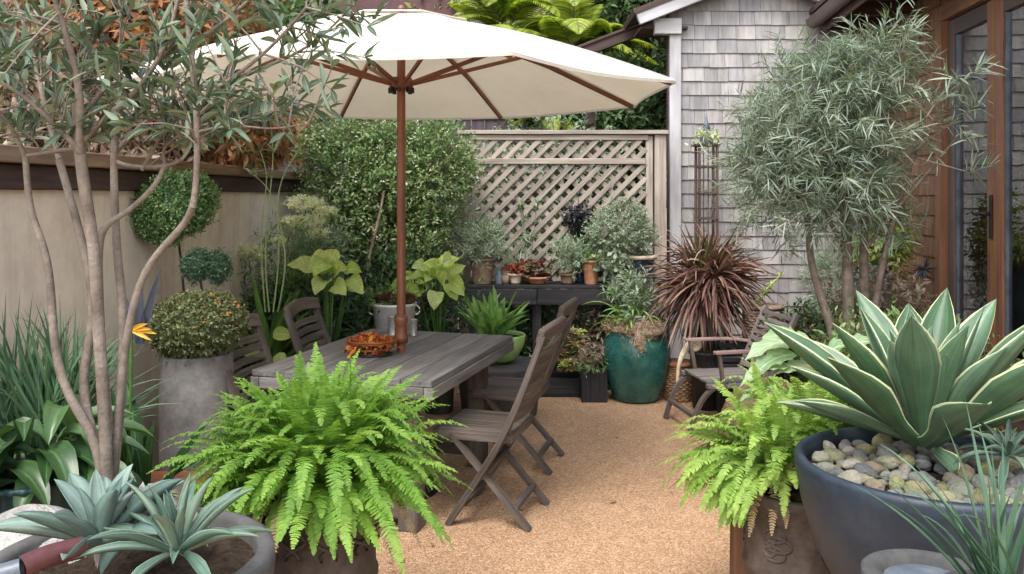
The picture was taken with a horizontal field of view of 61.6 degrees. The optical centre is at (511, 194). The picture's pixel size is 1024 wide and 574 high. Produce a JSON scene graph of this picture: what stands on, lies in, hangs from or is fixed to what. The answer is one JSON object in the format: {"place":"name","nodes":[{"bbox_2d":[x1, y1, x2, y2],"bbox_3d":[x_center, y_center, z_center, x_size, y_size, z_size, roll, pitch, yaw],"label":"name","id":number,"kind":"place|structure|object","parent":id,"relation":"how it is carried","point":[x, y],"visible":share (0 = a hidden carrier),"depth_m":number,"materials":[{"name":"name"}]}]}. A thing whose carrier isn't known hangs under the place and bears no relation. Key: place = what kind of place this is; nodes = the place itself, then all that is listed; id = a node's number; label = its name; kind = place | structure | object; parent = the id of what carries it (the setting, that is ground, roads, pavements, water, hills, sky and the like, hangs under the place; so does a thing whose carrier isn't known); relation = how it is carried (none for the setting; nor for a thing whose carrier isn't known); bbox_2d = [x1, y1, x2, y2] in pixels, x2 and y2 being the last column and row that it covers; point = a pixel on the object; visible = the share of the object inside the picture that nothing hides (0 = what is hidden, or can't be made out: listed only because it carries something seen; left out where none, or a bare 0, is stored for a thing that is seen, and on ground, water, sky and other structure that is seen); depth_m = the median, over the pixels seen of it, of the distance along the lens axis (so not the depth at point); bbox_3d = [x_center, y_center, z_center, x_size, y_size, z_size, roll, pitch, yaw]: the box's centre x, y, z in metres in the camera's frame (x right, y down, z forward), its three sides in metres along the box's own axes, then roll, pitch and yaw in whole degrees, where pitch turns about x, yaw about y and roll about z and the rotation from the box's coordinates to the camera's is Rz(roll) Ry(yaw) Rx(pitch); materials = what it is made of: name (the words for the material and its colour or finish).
{"place":"outdoors","nodes":[
{"label":"outdoors","id":0,"kind":"place"},
{"bbox_2d":[259,208,978,573],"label":"ground","id":1,"kind":"structure","parent":0,"point":[593,524],"depth_m":4.37,"materials":[{"name":"gravel"}]},
{"bbox_2d":[0,504,85,563],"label":"rough boulder","id":2,"kind":"object","parent":1,"relation":"on","point":[7,539],"visible":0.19,"depth_m":2.01,"materials":[{"name":"stone"}]},
{"bbox_2d":[0,396,156,513],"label":"plant","id":3,"kind":"object","parent":1,"relation":"on","point":[28,474],"visible":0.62,"depth_m":2.61,"materials":[{"name":"green plant"}]},
{"bbox_2d":[0,508,275,573],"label":"stone planter","id":4,"kind":"object","parent":1,"relation":"on","point":[246,555],"visible":0.41,"depth_m":1.91,"materials":[{"name":"stone"}]},
{"bbox_2d":[0,537,87,573],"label":"glazed edging","id":5,"kind":"object","parent":4,"relation":"on","point":[34,561],"visible":0.98,"depth_m":1.54,"materials":[{"name":"ceramic"}]},
{"bbox_2d":[0,464,184,573],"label":"blue agave","id":6,"kind":"object","parent":4,"relation":"in","point":[97,503],"visible":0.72,"depth_m":1.69,"materials":[{"name":"plant"}]},
{"bbox_2d":[94,482,208,568],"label":"withered agave","id":7,"kind":"object","parent":4,"relation":"on","point":[175,491],"visible":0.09,"depth_m":1.90,"materials":[{"name":"grey plant"}]},
{"bbox_2d":[75,472,273,573],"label":"green agave","id":8,"kind":"object","parent":4,"relation":"in","point":[179,530],"visible":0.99,"depth_m":1.64,"materials":[{"name":"plant"}]},
{"bbox_2d":[0,0,397,480],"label":"multi stemmed tree","id":9,"kind":"object","parent":4,"relation":"in","point":[105,441],"visible":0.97,"depth_m":2.06,"materials":[{"name":"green plant"}]},
{"bbox_2d":[53,269,223,507],"bbox_3d":[-1.369,0.932,3.038,1.020,1.336,0.494,0,0,0],"label":"bird of paradise","id":10,"kind":"object","parent":1,"relation":"on","point":[141,463],"visible":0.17,"depth_m":3.06,"materials":[{"name":"green plant"}]},
{"bbox_2d":[3,0,309,97],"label":"broad green tree","id":11,"kind":"object","parent":1,"relation":"on","point":[281,6],"depth_m":8.87,"materials":[{"name":"grey plant"}]},
{"bbox_2d":[0,144,332,470],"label":"garden wall","id":12,"kind":"structure","parent":1,"relation":"on","point":[238,216],"depth_m":4.12,"materials":[{"name":"beige paint"}]},
{"bbox_2d":[150,471,213,497],"bbox_3d":[-1.450,1.367,3.350,0.460,0.465,0.360,0,0,0],"label":"wooden box","id":13,"kind":"object","parent":1,"relation":"on","point":[156,476],"visible":0.03,"depth_m":3.47,"materials":[{"name":"brown wood"}]},
{"bbox_2d":[213,313,283,424],"bbox_3d":[-1.142,1.108,4.302,0.604,0.994,0.485,0,0,9],"label":"folding chair","id":14,"kind":"object","parent":1,"relation":"on","point":[258,336],"visible":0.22,"depth_m":4.40,"materials":[{"name":"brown wood"}]},
{"bbox_2d":[255,0,358,22],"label":"broad green tree","id":15,"kind":"object","parent":1,"relation":"on","point":[324,2],"visible":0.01,"depth_m":10.38,"materials":[{"name":"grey plant"}]},
{"bbox_2d":[146,342,472,573],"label":"potted fern","id":16,"kind":"object","parent":1,"relation":"on","point":[319,468],"visible":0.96,"depth_m":2.56,"materials":[{"name":"green plant"}]},
{"bbox_2d":[243,281,375,352],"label":"shrub","id":17,"kind":"object","parent":1,"relation":"on","point":[362,318],"visible":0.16,"depth_m":5.85,"materials":[{"name":"green plant"}]},
{"bbox_2d":[279,210,356,294],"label":"shrub","id":18,"kind":"object","parent":1,"relation":"on","point":[325,240],"visible":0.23,"depth_m":6.29,"materials":[{"name":"green plant"}]},
{"bbox_2d":[287,249,363,340],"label":"hosta","id":19,"kind":"object","parent":1,"relation":"on","point":[325,262],"visible":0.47,"depth_m":5.50,"materials":[{"name":"green plant"}]},
{"bbox_2d":[283,297,383,404],"bbox_3d":[-0.982,1.108,5.022,0.604,0.994,0.485,0,0,8],"label":"folding chair","id":20,"kind":"object","parent":1,"relation":"on","point":[292,309],"visible":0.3,"depth_m":5.05,"materials":[{"name":"brown wood"}]},
{"bbox_2d":[250,329,513,532],"bbox_3d":[-0.630,1.224,4.680,0.950,0.750,1.335,0,0,16],"label":"dining table","id":21,"kind":"object","parent":1,"relation":"on","point":[441,363],"visible":0.45,"depth_m":4.43,"materials":[{"name":"grey wood"}]},
{"bbox_2d":[344,330,400,357],"bbox_3d":[-0.738,0.796,4.558,0.302,0.154,0.241,0,0,0],"label":"autumn bowl","id":22,"kind":"object","parent":21,"relation":"on","point":[371,344],"visible":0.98,"depth_m":4.49,"materials":[{"name":"orange metal"}]},
{"bbox_2d":[97,5,675,498],"bbox_3d":[-0.600,0.285,4.650,2.773,2.630,2.773,0,0,0],"label":"patio umbrella","id":23,"kind":"object","parent":1,"relation":"on","point":[435,65],"visible":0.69,"depth_m":4.70,"materials":[{"name":"white fabric"}]},
{"bbox_2d":[281,117,491,314],"bbox_3d":[-1.025,0.368,7.006,1.731,2.468,1.445,0,0,0],"label":"tall shrub","id":24,"kind":"object","parent":1,"relation":"on","point":[368,195],"visible":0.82,"depth_m":6.81,"materials":[{"name":"green plant"}]},
{"bbox_2d":[359,282,422,330],"bbox_3d":[-0.829,1.095,5.850,0.453,1.011,0.400,0,0,0],"label":"white bucket","id":25,"kind":"object","parent":1,"relation":"on","point":[385,308],"visible":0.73,"depth_m":5.77,"materials":[{"name":"metal"}]},
{"bbox_2d":[321,238,488,339],"bbox_3d":[-0.903,0.956,6.690,1.549,1.324,0.923,0,0,0],"label":"shrub","id":26,"kind":"object","parent":1,"relation":"on","point":[382,279],"visible":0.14,"depth_m":6.58,"materials":[{"name":"green plant"}]},
{"bbox_2d":[387,251,465,414],"bbox_3d":[-0.637,1.001,6.326,0.596,1.198,0.480,0,0,0],"label":"leaf plant","id":27,"kind":"object","parent":1,"relation":"on","point":[442,268],"visible":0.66,"depth_m":6.28,"materials":[{"name":"green plant"}]},
{"bbox_2d":[318,0,547,214],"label":"maroon building","id":28,"kind":"structure","parent":1,"relation":"on","point":[429,5],"depth_m":13.00,"materials":[{"name":"brown glass"}]},
{"bbox_2d":[264,116,666,345],"bbox_3d":[-2.673,0.350,9.060,12.654,2.500,0.180,0,0,0],"label":"board fence","id":29,"kind":"object","parent":1,"relation":"on","point":[483,124],"depth_m":8.99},
{"bbox_2d":[459,356,537,415],"bbox_3d":[-0.090,1.407,6.200,0.620,0.387,0.620,0,0,0],"label":"trough planter","id":30,"kind":"object","parent":1,"relation":"on","point":[517,367],"visible":0.13,"depth_m":6.00,"materials":[{"name":"grey wood"}]},
{"bbox_2d":[455,285,530,363],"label":"lime bowl plant","id":31,"kind":"object","parent":30,"relation":"on","point":[490,317],"visible":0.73,"depth_m":6.13,"materials":[{"name":"green plant"}]},
{"bbox_2d":[432,316,566,531],"bbox_3d":[-0.047,1.108,4.317,0.604,0.994,0.485,0,0,16],"label":"folding chair","id":32,"kind":"object","parent":1,"relation":"on","point":[498,429],"visible":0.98,"depth_m":4.17,"materials":[{"name":"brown wood"}]},
{"bbox_2d":[448,0,560,305],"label":"palm tree","id":33,"kind":"object","parent":1,"relation":"on","point":[495,13],"visible":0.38,"depth_m":9.44,"materials":[{"name":"green plant"}]},
{"bbox_2d":[468,297,578,474],"bbox_3d":[0.086,1.108,5.137,0.604,0.994,0.485,0,0,15],"label":"folding chair","id":34,"kind":"object","parent":1,"relation":"on","point":[503,388],"visible":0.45,"depth_m":5.03,"materials":[{"name":"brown wood"}]},
{"bbox_2d":[436,112,644,342],"bbox_3d":[0.263,0.337,8.271,2.149,2.528,0.945,0,0,0],"label":"background shrub","id":35,"kind":"object","parent":1,"relation":"on","point":[535,179],"visible":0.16,"depth_m":8.18,"materials":[{"name":"green plant"}]},
{"bbox_2d":[503,115,577,344],"bbox_3d":[0.367,0.164,8.551,0.916,2.889,0.856,0,0,0],"label":"palm tree","id":36,"kind":"object","parent":1,"relation":"on","point":[555,125],"visible":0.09,"depth_m":8.50,"materials":[{"name":"green plant"}]},
{"bbox_2d":[467,281,616,389],"bbox_3d":[0.242,1.169,7.172,1.222,0.862,0.396,0,0,0],"label":"plant bench","id":37,"kind":"object","parent":1,"relation":"on","point":[551,293],"visible":0.56,"depth_m":6.98,"materials":[{"name":"wood"}]},
{"bbox_2d":[449,211,523,284],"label":"potted herb","id":38,"kind":"object","parent":37,"relation":"on","point":[481,266],"visible":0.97,"depth_m":7.06,"materials":[{"name":"plant"}]},
{"bbox_2d":[485,243,535,284],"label":"potted flowers","id":39,"kind":"object","parent":37,"relation":"on","point":[512,274],"visible":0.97,"depth_m":7.07,"materials":[{"name":"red plant"}]},
{"bbox_2d":[515,197,542,281],"bbox_3d":[0.152,0.367,7.275,0.294,0.740,0.191,0,0,0],"label":"potted sprout","id":40,"kind":"object","parent":37,"relation":"on","point":[524,237],"visible":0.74,"depth_m":7.28,"materials":[{"name":"plant"}]},
{"bbox_2d":[515,258,558,284],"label":"potted succulent","id":41,"kind":"object","parent":37,"relation":"on","point":[541,277],"visible":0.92,"depth_m":7.08,"materials":[{"name":"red plant"}]},
{"bbox_2d":[539,229,590,284],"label":"potted shrub","id":42,"kind":"object","parent":37,"relation":"on","point":[567,277],"visible":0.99,"depth_m":7.05,"materials":[{"name":"plant"}]},
{"bbox_2d":[553,234,599,282],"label":"potted shrub","id":43,"kind":"object","parent":37,"relation":"on","point":[579,278],"visible":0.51,"depth_m":7.18,"materials":[{"name":"green plant"}]},
{"bbox_2d":[579,242,599,284],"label":"potted succulent","id":44,"kind":"object","parent":37,"relation":"on","point":[590,276],"visible":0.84,"depth_m":7.03,"materials":[{"name":"ceramic"}]},
{"bbox_2d":[587,235,636,289],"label":"trailing plant","id":45,"kind":"object","parent":37,"relation":"on","point":[612,267],"visible":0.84,"depth_m":6.94,"materials":[{"name":"plant"}]},
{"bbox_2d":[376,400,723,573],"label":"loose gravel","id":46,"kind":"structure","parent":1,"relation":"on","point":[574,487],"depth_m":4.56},
{"bbox_2d":[503,301,617,371],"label":"shade plant","id":47,"kind":"object","parent":1,"relation":"on","point":[524,352],"visible":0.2,"depth_m":7.21,"materials":[{"name":"green plant"}]},
{"bbox_2d":[541,372,579,396],"bbox_3d":[0.336,1.525,6.910,0.473,0.150,0.245,0,0,0],"label":"black trough","id":48,"kind":"object","parent":1,"relation":"on","point":[564,384],"visible":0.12,"depth_m":6.79,"materials":[{"name":"wood"}]},
{"bbox_2d":[457,130,668,335],"bbox_3d":[0.440,0.518,7.510,1.837,2.163,0.130,0,0,0],"label":"lattice screen","id":49,"kind":"object","parent":1,"relation":"on","point":[652,163],"visible":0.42,"depth_m":7.48,"materials":[{"name":"brown wood"}]},
{"bbox_2d":[560,199,600,235],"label":"plant","id":50,"kind":"object","parent":49,"relation":"hanging from","point":[575,222],"visible":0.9,"depth_m":7.32,"materials":[{"name":"black plant"}]},
{"bbox_2d":[547,305,604,371],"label":"dry shrub","id":51,"kind":"object","parent":1,"relation":"on","point":[588,335],"visible":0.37,"depth_m":7.15,"materials":[{"name":"brown plant"}]},
{"bbox_2d":[515,0,658,64],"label":"palm tree","id":52,"kind":"object","parent":1,"relation":"on","point":[576,26],"visible":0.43,"depth_m":9.25,"materials":[{"name":"green plant"}]},
{"bbox_2d":[569,340,608,402],"bbox_3d":[0.657,1.363,6.710,0.423,0.473,0.350,0,0,0],"label":"black box planter","id":53,"kind":"object","parent":1,"relation":"on","point":[593,381],"visible":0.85,"depth_m":6.61,"materials":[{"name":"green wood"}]},
{"bbox_2d":[545,326,587,361],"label":"succulent clump","id":54,"kind":"object","parent":53,"relation":"in","point":[566,348],"visible":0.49,"depth_m":6.86,"materials":[{"name":"green plant"}]},
{"bbox_2d":[521,39,666,268],"bbox_3d":[1.065,0.004,8.723,1.970,3.198,1.160,0,0,0],"label":"broad green tree","id":55,"kind":"object","parent":1,"relation":"on","point":[649,113],"visible":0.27,"depth_m":8.47,"materials":[{"name":"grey plant"}]},
{"bbox_2d":[550,0,666,76],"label":"broad green tree","id":56,"kind":"object","parent":1,"relation":"on","point":[617,11],"visible":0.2,"depth_m":9.80,"materials":[{"name":"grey plant"}]},
{"bbox_2d":[578,195,661,319],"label":"potted topiary","id":57,"kind":"object","parent":1,"relation":"on","point":[639,255],"visible":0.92,"depth_m":7.03,"materials":[{"name":"green plant"}]},
{"bbox_2d":[576,16,663,359],"bbox_3d":[1.030,-0.074,8.460,0.899,3.347,0.450,0,0,0],"label":"lean to roof","id":58,"kind":"object","parent":1,"relation":"on","point":[610,40],"visible":0.11,"depth_m":8.25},
{"bbox_2d":[583,257,684,403],"bbox_3d":[1.023,1.036,6.728,0.746,1.128,0.612,0,0,-31],"label":"teal pot","id":59,"kind":"object","parent":1,"relation":"on","point":[638,361],"visible":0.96,"depth_m":6.55,"materials":[{"name":"ceramic"}]},
{"bbox_2d":[663,358,691,401],"bbox_3d":[1.307,1.447,6.720,0.263,0.305,0.263,0,0,0],"label":"wicker basket","id":60,"kind":"object","parent":1,"relation":"on","point":[684,393],"visible":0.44,"depth_m":6.62,"materials":[{"name":"wicker"}]},
{"bbox_2d":[689,350,717,410],"bbox_3d":[1.460,1.385,6.450,0.261,0.430,0.261,0,0,0],"label":"ribbed pot","id":61,"kind":"object","parent":1,"relation":"on","point":[704,360],"visible":0.55,"depth_m":6.35,"materials":[{"name":"black ceramic"}]},
{"bbox_2d":[685,113,723,250],"bbox_3d":[1.670,0.448,7.317,0.284,2.304,0.323,0,0,-28],"label":"garden obelisk","id":62,"kind":"object","parent":1,"relation":"on","point":[705,130],"visible":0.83,"depth_m":7.28,"materials":[{"name":"brown metal"}]},
{"bbox_2d":[629,209,783,356],"bbox_3d":[1.477,0.855,6.623,1.227,1.494,1.078,0,0,28],"label":"cordyline","id":63,"kind":"object","parent":1,"relation":"on","point":[705,284],"visible":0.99,"depth_m":6.46,"materials":[{"name":"red plant"}]},
{"bbox_2d":[716,388,733,412],"bbox_3d":[1.641,1.446,6.400,0.260,0.308,0.240,0,0,0],"label":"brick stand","id":64,"kind":"object","parent":1,"relation":"on","point":[720,400],"visible":0.08,"depth_m":6.28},
{"bbox_2d":[713,340,750,369],"bbox_3d":[1.641,1.186,6.400,0.242,0.208,0.220,0,0,0],"label":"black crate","id":65,"kind":"object","parent":64,"relation":"on","point":[730,360],"visible":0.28,"depth_m":6.29,"materials":[{"name":"wood"}]},
{"bbox_2d":[663,305,799,436],"bbox_3d":[1.516,1.205,5.985,0.796,0.801,0.572,0,0,-10],"label":"lounge chair","id":66,"kind":"object","parent":1,"relation":"on","point":[719,374],"visible":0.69,"depth_m":6.03,"materials":[{"name":"brown wood"}]},
{"bbox_2d":[676,341,701,381],"bbox_3d":[1.294,1.235,6.272,0.198,0.374,0.080,0,0,0],"label":"driftwood piece","id":67,"kind":"object","parent":66,"relation":"on","point":[697,345],"visible":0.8,"depth_m":6.26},
{"bbox_2d":[729,516,744,573],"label":"timber block","id":68,"kind":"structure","parent":1,"relation":"on","point":[737,565],"depth_m":3.12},
{"bbox_2d":[655,354,858,573],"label":"potted fern","id":69,"kind":"object","parent":1,"relation":"on","point":[754,484],"visible":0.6,"depth_m":2.87,"materials":[{"name":"green plant"}]},
{"bbox_2d":[742,302,784,376],"bbox_3d":[1.917,1.211,6.550,0.321,0.759,0.321,0,0,0],"label":"chair","id":70,"kind":"object","parent":1,"relation":"on","point":[748,324],"visible":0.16,"depth_m":6.46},
{"bbox_2d":[772,314,834,383],"bbox_3d":[2.108,1.240,6.200,0.370,0.720,0.290,0,0,0],"label":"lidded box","id":71,"kind":"object","parent":1,"relation":"on","point":[794,374],"visible":0.08,"depth_m":6.07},
{"bbox_2d":[740,326,869,401],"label":"lobed leaf plant","id":72,"kind":"object","parent":1,"relation":"on","point":[775,346],"visible":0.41,"depth_m":4.11,"materials":[{"name":"plant"}]},
{"bbox_2d":[758,288,889,381],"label":"ground shrub","id":73,"kind":"object","parent":1,"relation":"on","point":[811,317],"visible":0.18,"depth_m":5.97,"materials":[{"name":"green plant"}]},
{"bbox_2d":[792,227,857,310],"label":"lavender bush","id":74,"kind":"object","parent":1,"relation":"on","point":[820,260],"visible":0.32,"depth_m":6.89,"materials":[{"name":"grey plant"}]},
{"bbox_2d":[695,0,1005,351],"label":"feathery tree","id":75,"kind":"object","parent":1,"relation":"on","point":[791,159],"visible":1,"depth_m":4.67,"materials":[{"name":"green plant"}]},
{"bbox_2d":[839,191,924,319],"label":"shrub","id":76,"kind":"object","parent":1,"relation":"on","point":[875,254],"visible":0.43,"depth_m":6.25,"materials":[{"name":"plant"}]},
{"bbox_2d":[807,256,960,345],"bbox_3d":[2.440,0.989,5.611,0.911,1.223,0.849,0,0,0],"label":"ground shrub","id":77,"kind":"object","parent":1,"relation":"on","point":[891,286],"visible":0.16,"depth_m":5.57,"materials":[{"name":"green plant"}]},
{"bbox_2d":[794,427,1023,573],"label":"agave bowl","id":78,"kind":"object","parent":1,"relation":"on","point":[852,526],"visible":0.42,"depth_m":2.26,"materials":[{"name":"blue ceramic"}]},
{"bbox_2d":[838,469,861,484],"bbox_3d":[0.926,0.787,2.360,0.053,0.061,0.083,8,-21,-32],"label":"river stone","id":79,"kind":"object","parent":78,"relation":"on","point":[852,475],"visible":0.48,"depth_m":2.34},
{"bbox_2d":[853,462,877,478],"bbox_3d":[1.001,0.788,2.435,0.066,0.052,0.064,0,0,10],"label":"river stone","id":80,"kind":"object","parent":78,"relation":"on","point":[863,468],"visible":0.66,"depth_m":2.41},
{"bbox_2d":[874,456,899,471],"bbox_3d":[1.099,0.789,2.519,0.063,0.053,0.066,0,0,5],"label":"river stone","id":81,"kind":"object","parent":78,"relation":"on","point":[891,463],"visible":0.73,"depth_m":2.49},
{"bbox_2d":[763,288,1023,472],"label":"agave","id":82,"kind":"object","parent":78,"relation":"on","point":[912,378],"visible":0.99,"depth_m":2.47,"materials":[{"name":"plant"}]},
{"bbox_2d":[904,480,932,494],"bbox_3d":[1.077,0.784,2.282,0.073,0.051,0.055,0,0,-33],"label":"river stone","id":83,"kind":"object","parent":78,"relation":"on","point":[912,485],"visible":0.42,"depth_m":2.27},
{"bbox_2d":[947,480,974,497],"bbox_3d":[1.196,0.787,2.284,0.064,0.051,0.077,-17,-14,10],"label":"river stone","id":84,"kind":"object","parent":78,"relation":"on","point":[959,487],"visible":0.59,"depth_m":2.26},
{"bbox_2d":[953,419,1023,492],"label":"aloe","id":85,"kind":"object","parent":78,"relation":"on","point":[1013,449],"visible":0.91,"depth_m":2.38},
{"bbox_2d":[800,292,1023,434],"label":"ground shrub","id":86,"kind":"object","parent":1,"relation":"on","point":[895,312],"visible":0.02,"depth_m":4.33,"materials":[{"name":"green plant"}]},
{"bbox_2d":[912,256,938,312],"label":"purple spiky flower","id":87,"kind":"object","parent":1,"relation":"on","point":[921,269],"visible":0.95,"depth_m":6.04,"materials":[{"name":"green plant"}]},
{"bbox_2d":[853,399,1023,573],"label":"blade grass","id":88,"kind":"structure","parent":1,"relation":"on","point":[1003,557],"depth_m":1.51,"materials":[{"name":"green plant"}]},
{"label":"garden bed","id":89,"kind":"structure","parent":1,"relation":"on","visible":0},
{"bbox_2d":[0,294,203,449],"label":"strappy plant","id":90,"kind":"object","parent":89,"relation":"on","point":[24,398],"visible":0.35,"depth_m":3.09,"materials":[{"name":"green plant"}]},
{"bbox_2d":[0,0,208,190],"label":"mauve leaved tree","id":91,"kind":"object","parent":89,"relation":"on","point":[134,147],"visible":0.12,"depth_m":5.42,"materials":[{"name":"brown plant"}]},
{"bbox_2d":[5,0,309,177],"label":"rust leaved tree","id":92,"kind":"object","parent":89,"relation":"on","point":[221,153],"visible":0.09,"depth_m":5.70,"materials":[{"name":"brown plant"}]},
{"bbox_2d":[126,167,222,291],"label":"ball topiary","id":93,"kind":"object","parent":89,"relation":"on","point":[158,213],"visible":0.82,"depth_m":4.32,"materials":[{"name":"green plant"}]},
{"bbox_2d":[145,286,251,491],"bbox_3d":[-1.540,1.020,4.137,0.540,1.160,0.503,0,0,0],"label":"cylinder planter","id":94,"kind":"object","parent":89,"relation":"on","point":[187,337],"visible":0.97,"depth_m":4.00,"materials":[{"name":"grey concrete"}]},
{"bbox_2d":[174,245,234,290],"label":"poodle topiary","id":95,"kind":"object","parent":94,"relation":"on","point":[200,263],"visible":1,"depth_m":4.27,"materials":[{"name":"green plant"}]},
{"bbox_2d":[186,116,320,177],"bbox_3d":[-2.408,0.194,7.242,1.760,2.823,1.382,0,0,0],"label":"rust leaved tree","id":96,"kind":"object","parent":89,"relation":"on","point":[279,160],"visible":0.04,"depth_m":7.15,"materials":[{"name":"brown plant"}]},
{"bbox_2d":[245,326,290,361],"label":"yellow leaf plant","id":97,"kind":"object","parent":89,"relation":"on","point":[280,332],"visible":0.34,"depth_m":4.91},
{"bbox_2d":[233,113,328,422],"bbox_3d":[-1.598,0.541,5.274,0.710,2.117,0.951,0,0,25],"label":"sword plant","id":98,"kind":"object","parent":89,"relation":"on","point":[275,345],"visible":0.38,"depth_m":5.29,"materials":[{"name":"green plant"}]},
{"bbox_2d":[234,270,345,389],"bbox_3d":[-1.637,1.048,5.943,0.954,1.106,0.973,0,0,0],"label":"shrub","id":99,"kind":"object","parent":89,"relation":"on","point":[253,308],"visible":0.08,"depth_m":5.85,"materials":[{"name":"green plant"}]},
{"bbox_2d":[236,194,349,345],"bbox_3d":[-1.633,0.745,5.922,1.039,1.512,0.648,0,0,0],"label":"umbel plant","id":100,"kind":"object","parent":89,"relation":"on","point":[302,221],"visible":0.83,"depth_m":5.87,"materials":[{"name":"green plant"}]},
{"bbox_2d":[623,0,881,358],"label":"grey shingled house","id":101,"kind":"structure","parent":0,"point":[715,48],"depth_m":7.70,"materials":[{"name":"wood"}]},
{"bbox_2d":[717,377,795,468],"bbox_3d":[1.383,1.306,4.559,0.561,0.674,0.527,0,0,37],"label":"brown boulder","id":102,"kind":"object","parent":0,"point":[729,406],"visible":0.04,"depth_m":4.52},
{"bbox_2d":[806,0,1023,445],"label":"brown shingled house","id":103,"kind":"structure","parent":0,"point":[941,14],"depth_m":6.46,"materials":[{"name":"brown wood"}]},
{"bbox_2d":[948,0,994,352],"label":"glass door","id":104,"kind":"structure","parent":103,"relation":"attached to","point":[972,19],"depth_m":6.07,"materials":[{"name":"brown wood"}]},
{"bbox_2d":[995,0,1023,442],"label":"glass door","id":105,"kind":"structure","parent":103,"relation":"attached to","point":[1004,9],"depth_m":5.35,"materials":[{"name":"brown wood"}]},
{"bbox_2d":[861,549,974,573],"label":"pot","id":106,"kind":"object","parent":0,"point":[902,561],"depth_m":1.70,"materials":[{"name":"grey concrete"}]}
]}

